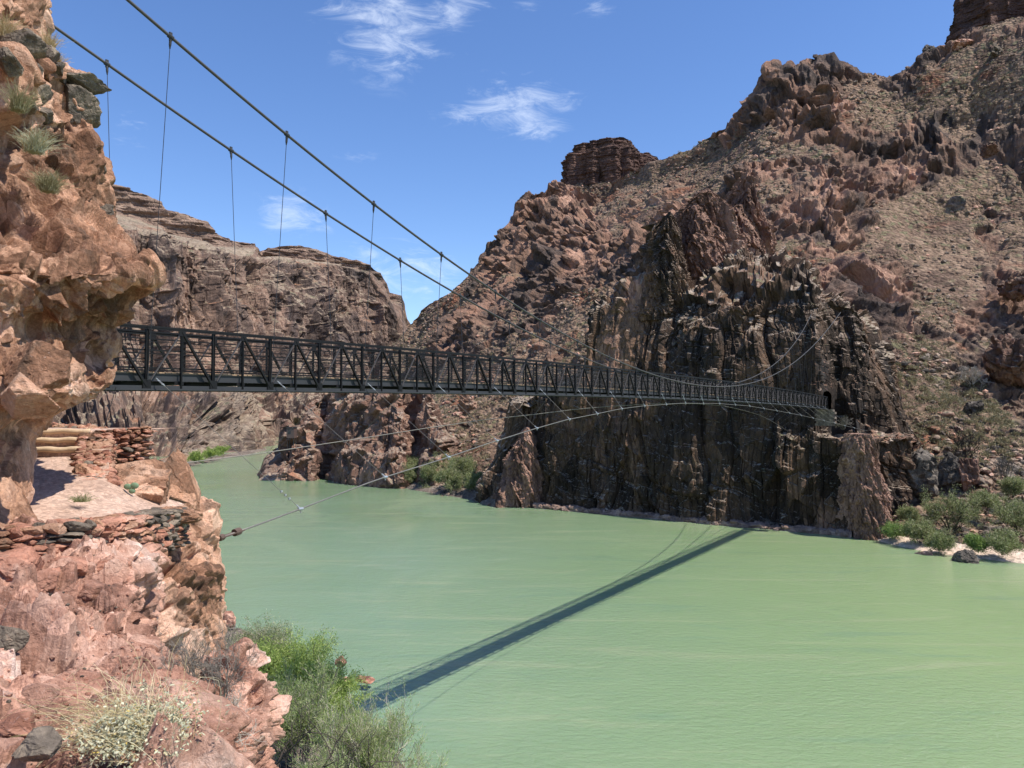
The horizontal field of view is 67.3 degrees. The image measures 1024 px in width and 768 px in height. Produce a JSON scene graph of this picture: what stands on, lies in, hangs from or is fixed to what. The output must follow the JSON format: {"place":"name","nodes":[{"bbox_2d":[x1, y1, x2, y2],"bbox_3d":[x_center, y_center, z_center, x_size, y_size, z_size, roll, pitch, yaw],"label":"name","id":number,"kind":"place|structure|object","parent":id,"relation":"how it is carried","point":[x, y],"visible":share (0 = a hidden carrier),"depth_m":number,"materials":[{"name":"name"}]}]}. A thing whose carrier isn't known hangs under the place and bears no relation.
{"place":"outdoors","nodes":[
{"label":"outdoors","id":0,"kind":"place"},
{"bbox_2d":[0,372,60,418],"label":"boulder","id":1,"kind":"object","parent":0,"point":[22,396],"visible":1,"depth_m":10.01,"materials":[{"name":"brown stone"}]},
{"bbox_2d":[3,340,71,388],"bbox_3d":[-6.768,-0.273,10.994,0.826,0.697,0.869,1,-3,-31],"label":"boulder","id":2,"kind":"object","parent":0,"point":[40,364],"visible":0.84,"depth_m":10.78,"materials":[{"name":"brown stone"}]},
{"bbox_2d":[0,0,166,551],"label":"cliff","id":3,"kind":"structure","parent":0,"point":[80,276],"depth_m":14.17,"materials":[{"name":"brown stone"}]},
{"bbox_2d":[0,47,23,77],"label":"rock block","id":4,"kind":"object","parent":3,"relation":"on","point":[11,66],"visible":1,"depth_m":13.49,"materials":[{"name":"grey stone"}]},
{"bbox_2d":[0,9,25,35],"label":"grass tuft","id":5,"kind":"object","parent":3,"relation":"on","point":[4,30],"visible":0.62,"depth_m":14.64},
{"bbox_2d":[0,28,47,58],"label":"rock block","id":6,"kind":"object","parent":3,"relation":"on","point":[33,43],"visible":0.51,"depth_m":14.76,"materials":[{"name":"grey stone"}]},
{"bbox_2d":[0,78,49,114],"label":"grass tuft","id":7,"kind":"object","parent":3,"relation":"on","point":[17,104],"visible":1,"depth_m":13.31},
{"bbox_2d":[7,121,66,156],"bbox_3d":[-8.631,-4.472,13.954,1.070,0.542,1.032,0,-2,0],"label":"grass tuft","id":8,"kind":"object","parent":3,"relation":"on","point":[34,144],"visible":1,"depth_m":13.87,"materials":[{"name":"green plant"}]},
{"bbox_2d":[10,166,76,194],"bbox_3d":[-8.506,-3.765,14.130,0.982,0.472,0.945,0,-2,0],"label":"grass tuft","id":9,"kind":"object","parent":3,"relation":"on","point":[49,184],"visible":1,"depth_m":14.05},
{"bbox_2d":[38,84,53,104],"bbox_3d":[-9.343,-5.675,14.991,0.639,0.442,0.468,1,-2,-14],"label":"rock block","id":10,"kind":"object","parent":3,"relation":"on","point":[47,95],"visible":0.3,"depth_m":15.01,"materials":[{"name":"grey stone"}]},
{"bbox_2d":[39,106,53,124],"bbox_3d":[-9.344,-5.308,15.113,0.581,0.321,0.748,0,-2,0],"label":"rock block","id":11,"kind":"object","parent":3,"relation":"on","point":[47,113],"visible":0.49,"depth_m":15.11,"materials":[{"name":"grey stone"}]},
{"bbox_2d":[38,28,64,47],"bbox_3d":[-10.819,-8.005,17.880,0.947,0.532,0.811,0,-2,0],"label":"grass tuft","id":12,"kind":"object","parent":3,"relation":"on","point":[49,40],"visible":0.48,"depth_m":17.85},
{"bbox_2d":[46,44,60,61],"bbox_3d":[-10.268,-7.120,16.875,0.901,0.721,0.518,-1,-2,13],"label":"rock block","id":13,"kind":"object","parent":3,"relation":"on","point":[53,54],"visible":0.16,"depth_m":16.64,"materials":[{"name":"grey stone"}]},
{"bbox_2d":[52,62,65,84],"bbox_3d":[-9.933,-6.722,16.615,0.544,0.378,1.075,1,-3,-32],"label":"rock block","id":14,"kind":"object","parent":3,"relation":"on","point":[60,66],"visible":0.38,"depth_m":16.39,"materials":[{"name":"grey stone"}]},
{"bbox_2d":[64,84,101,127],"bbox_3d":[-9.837,-6.157,17.428,0.859,0.872,1.211,-1,-2,17],"label":"rock block","id":15,"kind":"object","parent":3,"relation":"on","point":[88,102],"visible":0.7,"depth_m":17.17,"materials":[{"name":"grey stone"}]},
{"bbox_2d":[66,72,111,94],"bbox_3d":[-9.801,-6.771,17.286,1.081,0.372,1.142,0,-2,0],"label":"rock block","id":16,"kind":"object","parent":3,"relation":"on","point":[92,83],"visible":0.59,"depth_m":17.24,"materials":[{"name":"grey stone"}]},
{"bbox_2d":[30,428,183,521],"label":"path","id":17,"kind":"structure","parent":0,"point":[56,484],"depth_m":15.20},
{"bbox_2d":[36,428,90,452],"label":"log steps","id":18,"kind":"structure","parent":17,"relation":"on","point":[50,449],"depth_m":18.48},
{"bbox_2d":[49,422,107,428],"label":"back wall","id":19,"kind":"structure","parent":17,"relation":"on","point":[72,425],"depth_m":21.41,"materials":[{"name":"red stone"}]},
{"bbox_2d":[72,463,95,474],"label":"boulder","id":20,"kind":"object","parent":17,"relation":"on","point":[82,468],"visible":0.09,"depth_m":16.14,"materials":[{"name":"brown stone"}]},
{"bbox_2d":[69,490,100,502],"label":"grass tuft","id":21,"kind":"object","parent":17,"relation":"on","point":[79,499],"visible":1,"depth_m":13.89,"materials":[{"name":"green plant"}]},
{"bbox_2d":[69,426,157,485],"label":"trail wall","id":22,"kind":"structure","parent":17,"relation":"on","point":[127,445],"depth_m":18.56,"materials":[{"name":"red stone"}]},
{"bbox_2d":[124,482,138,493],"bbox_3d":[-7.862,2.149,15.878,0.314,0.232,0.060,0,-2,0],"label":"prickly pear","id":23,"kind":"object","parent":17,"relation":"on","point":[131,487],"visible":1,"depth_m":15.86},
{"bbox_2d":[117,465,171,505],"bbox_3d":[-8.185,2.441,16.764,1.339,1.317,1.507,1,-2,-17],"label":"boulder","id":24,"kind":"object","parent":17,"relation":"on","point":[153,483],"visible":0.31,"depth_m":16.69,"materials":[{"name":"brown stone"}]},
{"bbox_2d":[0,514,255,767],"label":"ledge","id":25,"kind":"object","parent":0,"point":[143,603],"visible":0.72,"depth_m":6.99,"materials":[{"name":"stone"}]},
{"bbox_2d":[0,625,29,652],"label":"boulder","id":26,"kind":"object","parent":25,"relation":"on","point":[16,639],"visible":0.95,"depth_m":6.49,"materials":[{"name":"grey stone"}]},
{"bbox_2d":[0,709,34,738],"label":"boulder","id":27,"kind":"object","parent":25,"relation":"on","point":[16,723],"visible":0.78,"depth_m":4.18,"materials":[{"name":"pink stone"}]},
{"bbox_2d":[0,546,44,581],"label":"boulder","id":28,"kind":"object","parent":25,"relation":"on","point":[12,560],"visible":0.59,"depth_m":9.16,"materials":[{"name":"pink stone"}]},
{"bbox_2d":[11,726,62,761],"bbox_3d":[-2.424,1.844,3.945,0.226,0.154,0.203,0,-2,0],"label":"boulder","id":29,"kind":"object","parent":25,"relation":"on","point":[39,744],"visible":1,"depth_m":3.89,"materials":[{"name":"grey stone"}]},
{"bbox_2d":[21,683,59,708],"bbox_3d":[-2.964,1.940,4.842,0.208,0.143,0.283,1,-3,-29],"label":"boulder","id":30,"kind":"object","parent":25,"relation":"on","point":[34,693],"visible":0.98,"depth_m":4.76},
{"bbox_2d":[37,567,60,593],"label":"boulder","id":31,"kind":"object","parent":25,"relation":"on","point":[48,578],"visible":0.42,"depth_m":8.98,"materials":[{"name":"pink stone"}]},
{"bbox_2d":[47,556,87,576],"bbox_3d":[-5.851,2.421,10.089,0.508,0.377,0.679,1,-3,-27],"label":"boulder","id":32,"kind":"object","parent":25,"relation":"on","point":[82,566],"visible":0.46,"depth_m":10.04,"materials":[{"name":"pink stone"}]},
{"bbox_2d":[77,579,104,601],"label":"boulder","id":33,"kind":"object","parent":25,"relation":"on","point":[90,590],"visible":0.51,"depth_m":9.33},
{"bbox_2d":[0,542,224,767],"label":"gravel","id":34,"kind":"structure","parent":25,"relation":"on","point":[87,693],"depth_m":6.16,"materials":[{"name":"gravel"}]},
{"bbox_2d":[1,638,230,767],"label":"brittlebush","id":35,"kind":"object","parent":25,"relation":"on","point":[112,736],"visible":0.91,"depth_m":4.34,"materials":[{"name":"beige plant"}]},
{"bbox_2d":[155,618,262,698],"bbox_3d":[-3.011,2.740,7.271,1.079,1.165,1.014,2,-3,-36],"label":"dead shrub","id":36,"kind":"object","parent":25,"relation":"on","point":[209,672],"visible":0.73,"depth_m":7.28,"materials":[{"name":"grey plant"}]},
{"bbox_2d":[221,689,265,751],"bbox_3d":[-2.656,3.098,7.006,0.860,0.624,0.890,-1,-2,18],"label":"dead shrub","id":37,"kind":"object","parent":25,"relation":"on","point":[237,703],"visible":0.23,"depth_m":7.05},
{"bbox_2d":[150,501,227,677],"bbox_3d":[-7.138,12.662,16.233,2.720,20.581,15.227,1,-2,-16],"label":"rock face","id":38,"kind":"object","parent":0,"point":[194,579],"visible":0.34,"depth_m":14.86},
{"bbox_2d":[0,506,191,555],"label":"retaining wall","id":39,"kind":"structure","parent":38,"relation":"on","point":[167,529],"depth_m":11.99,"materials":[{"name":"red stone"}]},
{"bbox_2d":[114,459,163,474],"bbox_3d":[-9.070,2.354,18.050,1.342,1.162,2.028,-2,-3,37],"label":"boulder","id":40,"kind":"object","parent":38,"relation":"on","point":[156,464],"visible":0.18,"depth_m":17.84,"materials":[{"name":"brown stone"}]},
{"bbox_2d":[134,551,160,562],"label":"boulder","id":41,"kind":"object","parent":38,"relation":"on","point":[154,556],"visible":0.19,"depth_m":12.06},
{"bbox_2d":[161,449,200,504],"bbox_3d":[-8.020,2.557,18.505,0.969,1.990,1.568,1,-2,-20],"label":"boulder","id":42,"kind":"object","parent":38,"relation":"on","point":[184,488],"visible":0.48,"depth_m":18.25,"materials":[{"name":"brown stone"}]},
{"bbox_2d":[161,506,202,523],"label":"boulder","id":43,"kind":"object","parent":38,"relation":"on","point":[188,515],"visible":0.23,"depth_m":15.37,"materials":[{"name":"brown stone"}]},
{"bbox_2d":[199,496,222,548],"bbox_3d":[-7.788,3.707,19.189,1.183,1.798,1.147,-1,-3,28],"label":"boulder","id":44,"kind":"object","parent":38,"relation":"on","point":[209,509],"visible":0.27,"depth_m":19.05,"materials":[{"name":"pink stone"}]},
{"bbox_2d":[54,0,865,540],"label":"suspension bridge","id":45,"kind":"structure","parent":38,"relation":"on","point":[158,378],"depth_m":37.28,"materials":[{"name":"black paint"}]},
{"bbox_2d":[188,448,265,465],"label":"shore land","id":46,"kind":"structure","parent":0,"point":[238,454],"depth_m":392.54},
{"bbox_2d":[52,184,409,462],"bbox_3d":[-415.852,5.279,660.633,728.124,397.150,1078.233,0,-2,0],"label":"gorge cliff","id":47,"kind":"structure","parent":0,"point":[201,286],"depth_m":625.39,"materials":[{"name":"stone"}]},
{"bbox_2d":[186,450,206,463],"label":"bush","id":48,"kind":"object","parent":47,"relation":"on","point":[194,456],"visible":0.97,"depth_m":315.68,"materials":[{"name":"green plant"}]},
{"bbox_2d":[202,446,221,458],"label":"bush","id":49,"kind":"object","parent":47,"relation":"on","point":[213,452],"visible":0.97,"depth_m":336.26,"materials":[{"name":"green plant"}]},
{"bbox_2d":[200,637,291,767],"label":"rock","id":50,"kind":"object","parent":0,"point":[270,701],"depth_m":8.96,"materials":[{"name":"stone"}]},
{"bbox_2d":[225,627,405,767],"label":"bank land","id":51,"kind":"structure","parent":0,"point":[282,762],"depth_m":46.56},
{"bbox_2d":[223,611,235,627],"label":"boulder","id":52,"kind":"object","parent":51,"relation":"on","point":[229,617],"visible":0.57,"depth_m":74.63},
{"bbox_2d":[225,612,296,651],"bbox_3d":[-18.664,19.860,56.156,6.014,6.421,6.956,0,-2,0],"label":"tamarisk bush","id":53,"kind":"object","parent":51,"relation":"on","point":[256,634],"visible":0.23,"depth_m":56.67,"materials":[{"name":"green plant"}]},
{"bbox_2d":[236,623,341,703],"bbox_3d":[-15.035,19.168,50.386,7.991,7.015,9.831,0,-2,0],"label":"tamarisk bush","id":54,"kind":"object","parent":51,"relation":"on","point":[274,655],"visible":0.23,"depth_m":50.18,"materials":[{"name":"green plant"}]},
{"bbox_2d":[267,650,347,767],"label":"willow bush","id":55,"kind":"object","parent":51,"relation":"on","point":[292,715],"visible":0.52,"depth_m":42.72,"materials":[{"name":"green plant"}]},
{"bbox_2d":[258,648,370,767],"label":"bare tree","id":56,"kind":"object","parent":51,"relation":"on","point":[283,756],"visible":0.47,"depth_m":35.34,"materials":[{"name":"brown plant"}]},
{"bbox_2d":[260,630,373,748],"bbox_3d":[-12.024,19.794,48.644,6.727,7.644,7.233,-2,-3,36],"label":"tamarisk bush","id":57,"kind":"object","parent":51,"relation":"on","point":[350,683],"visible":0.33,"depth_m":48.66,"materials":[{"name":"green plant"}]},
{"bbox_2d":[285,718,397,767],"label":"willow bush","id":58,"kind":"object","parent":51,"relation":"on","point":[321,754],"visible":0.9,"depth_m":36.28,"materials":[{"name":"green plant"}]},
{"bbox_2d":[304,677,433,767],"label":"willow bush","id":59,"kind":"object","parent":51,"relation":"on","point":[393,733],"visible":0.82,"depth_m":39.76,"materials":[{"name":"green plant"}]},
{"bbox_2d":[324,731,414,767],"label":"bare tree","id":60,"kind":"object","parent":51,"relation":"on","point":[365,754],"visible":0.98,"depth_m":33.82,"materials":[{"name":"brown plant"}]},
{"bbox_2d":[379,731,450,767],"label":"willow bush","id":61,"kind":"object","parent":51,"relation":"on","point":[419,753],"visible":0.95,"depth_m":37.57,"materials":[{"name":"green plant"}]},
{"bbox_2d":[406,481,494,507],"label":"shingle bank land","id":62,"kind":"structure","parent":0,"point":[468,494],"depth_m":203.22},
{"bbox_2d":[432,459,471,491],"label":"bush","id":63,"kind":"object","parent":62,"relation":"on","point":[450,476],"visible":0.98,"depth_m":203.25,"materials":[{"name":"green plant"}]},
{"bbox_2d":[461,465,487,490],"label":"bush","id":64,"kind":"object","parent":62,"relation":"on","point":[472,477],"visible":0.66,"depth_m":198.77,"materials":[{"name":"green plant"}]},
{"bbox_2d":[49,0,954,323],"label":"sky","id":65,"kind":"structure","parent":0,"point":[443,114],"materials":[{"name":"blue"}]},
{"bbox_2d":[149,445,1023,767],"bbox_3d":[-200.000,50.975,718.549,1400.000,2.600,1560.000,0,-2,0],"label":"river water","id":66,"kind":"structure","parent":0,"point":[495,637],"depth_m":76.54,"materials":[{"name":"liquid"}]},
{"bbox_2d":[257,393,458,488],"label":"rock outcrop","id":67,"kind":"object","parent":66,"relation":"in","point":[346,416],"visible":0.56,"depth_m":243.80,"materials":[{"name":"stone"}]},
{"bbox_2d":[286,427,296,450],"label":"gauging hut","id":68,"kind":"object","parent":67,"relation":"on","point":[292,432],"visible":0.98,"depth_m":244.02,"materials":[{"name":"grey paint"}]},
{"bbox_2d":[400,462,416,482],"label":"bush","id":69,"kind":"object","parent":67,"relation":"on","point":[410,474],"visible":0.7,"depth_m":221.90,"materials":[{"name":"green plant"}]},
{"bbox_2d":[406,454,418,472],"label":"bush","id":70,"kind":"object","parent":67,"relation":"on","point":[414,461],"visible":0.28,"depth_m":228.56,"materials":[{"name":"green plant"}]},
{"bbox_2d":[433,451,455,468],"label":"bush","id":71,"kind":"object","parent":67,"relation":"on","point":[442,462],"visible":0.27,"depth_m":219.89,"materials":[{"name":"green plant"}]},
{"bbox_2d":[487,426,543,507],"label":"rock pinnacle","id":72,"kind":"object","parent":66,"relation":"in","point":[520,484],"visible":0.89,"depth_m":176.64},
{"bbox_2d":[532,502,851,537],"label":"rock shelf","id":73,"kind":"object","parent":66,"relation":"in","point":[847,533],"visible":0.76,"depth_m":149.98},
{"bbox_2d":[951,549,978,563],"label":"boulder","id":74,"kind":"object","parent":66,"relation":"in","point":[966,556],"visible":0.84,"depth_m":110.77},
{"bbox_2d":[639,152,658,166],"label":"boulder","id":75,"kind":"object","parent":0,"point":[647,157],"visible":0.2,"depth_m":491.99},
{"bbox_2d":[474,221,920,534],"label":"river cliff","id":76,"kind":"structure","parent":0,"point":[744,314],"depth_m":154.57,"materials":[{"name":"stone"}]},
{"bbox_2d":[638,211,691,320],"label":"rock spire","id":77,"kind":"object","parent":76,"relation":"on","point":[667,274],"visible":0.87,"depth_m":169.55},
{"bbox_2d":[836,433,891,540],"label":"rock pillar","id":78,"kind":"object","parent":76,"relation":"on","point":[862,497],"visible":0.9,"depth_m":132.11,"materials":[{"name":"stone"}]},
{"bbox_2d":[388,17,1023,546],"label":"canyon mountain","id":79,"kind":"structure","parent":0,"point":[554,243],"depth_m":308.05,"materials":[{"name":"stone"}]},
{"bbox_2d":[418,459,439,487],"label":"bush","id":80,"kind":"object","parent":79,"relation":"on","point":[427,473],"visible":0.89,"depth_m":216.49,"materials":[{"name":"green plant"}]},
{"bbox_2d":[446,453,477,480],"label":"bush","id":81,"kind":"object","parent":79,"relation":"on","point":[462,463],"visible":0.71,"depth_m":211.12,"materials":[{"name":"green plant"}]},
{"bbox_2d":[457,395,477,412],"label":"boulder","id":82,"kind":"object","parent":79,"relation":"on","point":[467,403],"visible":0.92,"depth_m":234.61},
{"bbox_2d":[560,137,642,184],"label":"butte","id":83,"kind":"object","parent":79,"relation":"on","point":[607,160],"visible":0.62,"depth_m":485.46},
{"bbox_2d":[393,20,1023,548],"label":"rubble","id":84,"kind":"object","parent":79,"relation":"on","point":[577,296],"visible":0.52,"depth_m":284.85,"materials":[{"name":"stone"}]},
{"bbox_2d":[393,17,1023,531],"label":"undergrowth","id":85,"kind":"object","parent":79,"relation":"on","point":[941,391],"visible":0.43,"depth_m":257.43,"materials":[{"name":"green plant"}]},
{"bbox_2d":[673,188,747,279],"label":"rock tower","id":86,"kind":"structure","parent":79,"relation":"on","point":[707,224],"depth_m":179.86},
{"bbox_2d":[725,175,776,256],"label":"rock tower","id":87,"kind":"structure","parent":79,"relation":"on","point":[757,229],"depth_m":198.02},
{"bbox_2d":[894,503,923,522],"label":"bush","id":88,"kind":"object","parent":79,"relation":"on","point":[908,513],"visible":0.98,"depth_m":131.51,"materials":[{"name":"green plant"}]},
{"bbox_2d":[906,448,942,496],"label":"boulder","id":89,"kind":"object","parent":79,"relation":"on","point":[925,472],"visible":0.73,"depth_m":141.87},
{"bbox_2d":[937,452,960,487],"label":"boulder","id":90,"kind":"object","parent":79,"relation":"on","point":[948,465],"visible":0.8,"depth_m":144.21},
{"bbox_2d":[919,484,984,532],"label":"bush","id":91,"kind":"object","parent":79,"relation":"on","point":[964,512],"visible":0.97,"depth_m":126.17,"materials":[{"name":"green plant"}]},
{"bbox_2d":[950,39,973,51],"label":"boulder","id":92,"kind":"object","parent":79,"relation":"on","point":[958,45],"visible":0.92,"depth_m":330.44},
{"bbox_2d":[943,424,984,457],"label":"bare tree","id":93,"kind":"object","parent":79,"relation":"on","point":[961,440],"visible":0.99,"depth_m":146.49,"materials":[{"name":"grey plant"}]},
{"bbox_2d":[958,458,979,491],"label":"boulder","id":94,"kind":"object","parent":79,"relation":"on","point":[969,471],"visible":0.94,"depth_m":142.01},
{"bbox_2d":[954,365,991,386],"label":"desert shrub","id":95,"kind":"object","parent":79,"relation":"on","point":[977,371],"visible":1,"depth_m":176.27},
{"bbox_2d":[963,400,983,412],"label":"boulder","id":96,"kind":"object","parent":79,"relation":"on","point":[974,406],"visible":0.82,"depth_m":166.53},
{"bbox_2d":[944,0,1023,44],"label":"butte","id":97,"kind":"object","parent":79,"relation":"on","point":[969,15],"visible":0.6,"depth_m":343.12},
{"bbox_2d":[963,487,1007,514],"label":"bush","id":98,"kind":"object","parent":79,"relation":"on","point":[988,499],"visible":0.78,"depth_m":131.30,"materials":[{"name":"green plant"}]},
{"bbox_2d":[980,141,998,157],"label":"boulder","id":99,"kind":"object","parent":79,"relation":"on","point":[989,149],"visible":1,"depth_m":272.54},
{"bbox_2d":[990,43,1002,58],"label":"boulder","id":100,"kind":"object","parent":79,"relation":"on","point":[996,50],"visible":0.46,"depth_m":313.98,"materials":[{"name":"grey stone"}]},
{"bbox_2d":[974,496,1023,536],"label":"bush","id":101,"kind":"object","parent":79,"relation":"on","point":[1012,515],"visible":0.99,"depth_m":119.75,"materials":[{"name":"green plant"}]},
{"bbox_2d":[982,333,1023,386],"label":"boulder","id":102,"kind":"object","parent":79,"relation":"on","point":[1003,358],"visible":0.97,"depth_m":174.29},
{"bbox_2d":[991,455,1020,481],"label":"bare tree","id":103,"kind":"object","parent":79,"relation":"on","point":[1007,467],"visible":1,"depth_m":139.13,"materials":[{"name":"grey plant"}]},
{"bbox_2d":[997,273,1023,302],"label":"boulder","id":104,"kind":"object","parent":79,"relation":"on","point":[1011,288],"visible":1,"depth_m":210.01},
{"bbox_2d":[997,474,1023,498],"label":"bush","id":105,"kind":"object","parent":79,"relation":"on","point":[1013,486],"visible":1,"depth_m":135.51,"materials":[{"name":"green plant"}]},
{"bbox_2d":[877,536,1023,563],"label":"sandy shore land","id":106,"kind":"structure","parent":0,"point":[904,541],"depth_m":117.89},
{"bbox_2d":[876,518,903,538],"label":"bush","id":107,"kind":"object","parent":106,"relation":"on","point":[889,530],"visible":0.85,"depth_m":126.56,"materials":[{"name":"green plant"}]},
{"bbox_2d":[894,515,936,544],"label":"bush","id":108,"kind":"object","parent":106,"relation":"on","point":[913,529],"visible":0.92,"depth_m":122.28,"materials":[{"name":"green plant"}]},
{"bbox_2d":[920,526,960,554],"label":"bush","id":109,"kind":"object","parent":106,"relation":"on","point":[939,540],"visible":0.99,"depth_m":116.26,"materials":[{"name":"green plant"}]},
{"bbox_2d":[961,530,990,554],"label":"bush","id":110,"kind":"object","parent":106,"relation":"on","point":[974,542],"visible":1,"depth_m":114.07,"materials":[{"name":"green plant"}]},
{"bbox_2d":[981,526,1023,555],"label":"bush","id":111,"kind":"object","parent":106,"relation":"on","point":[997,540],"visible":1,"depth_m":111.25,"materials":[{"name":"green plant"}]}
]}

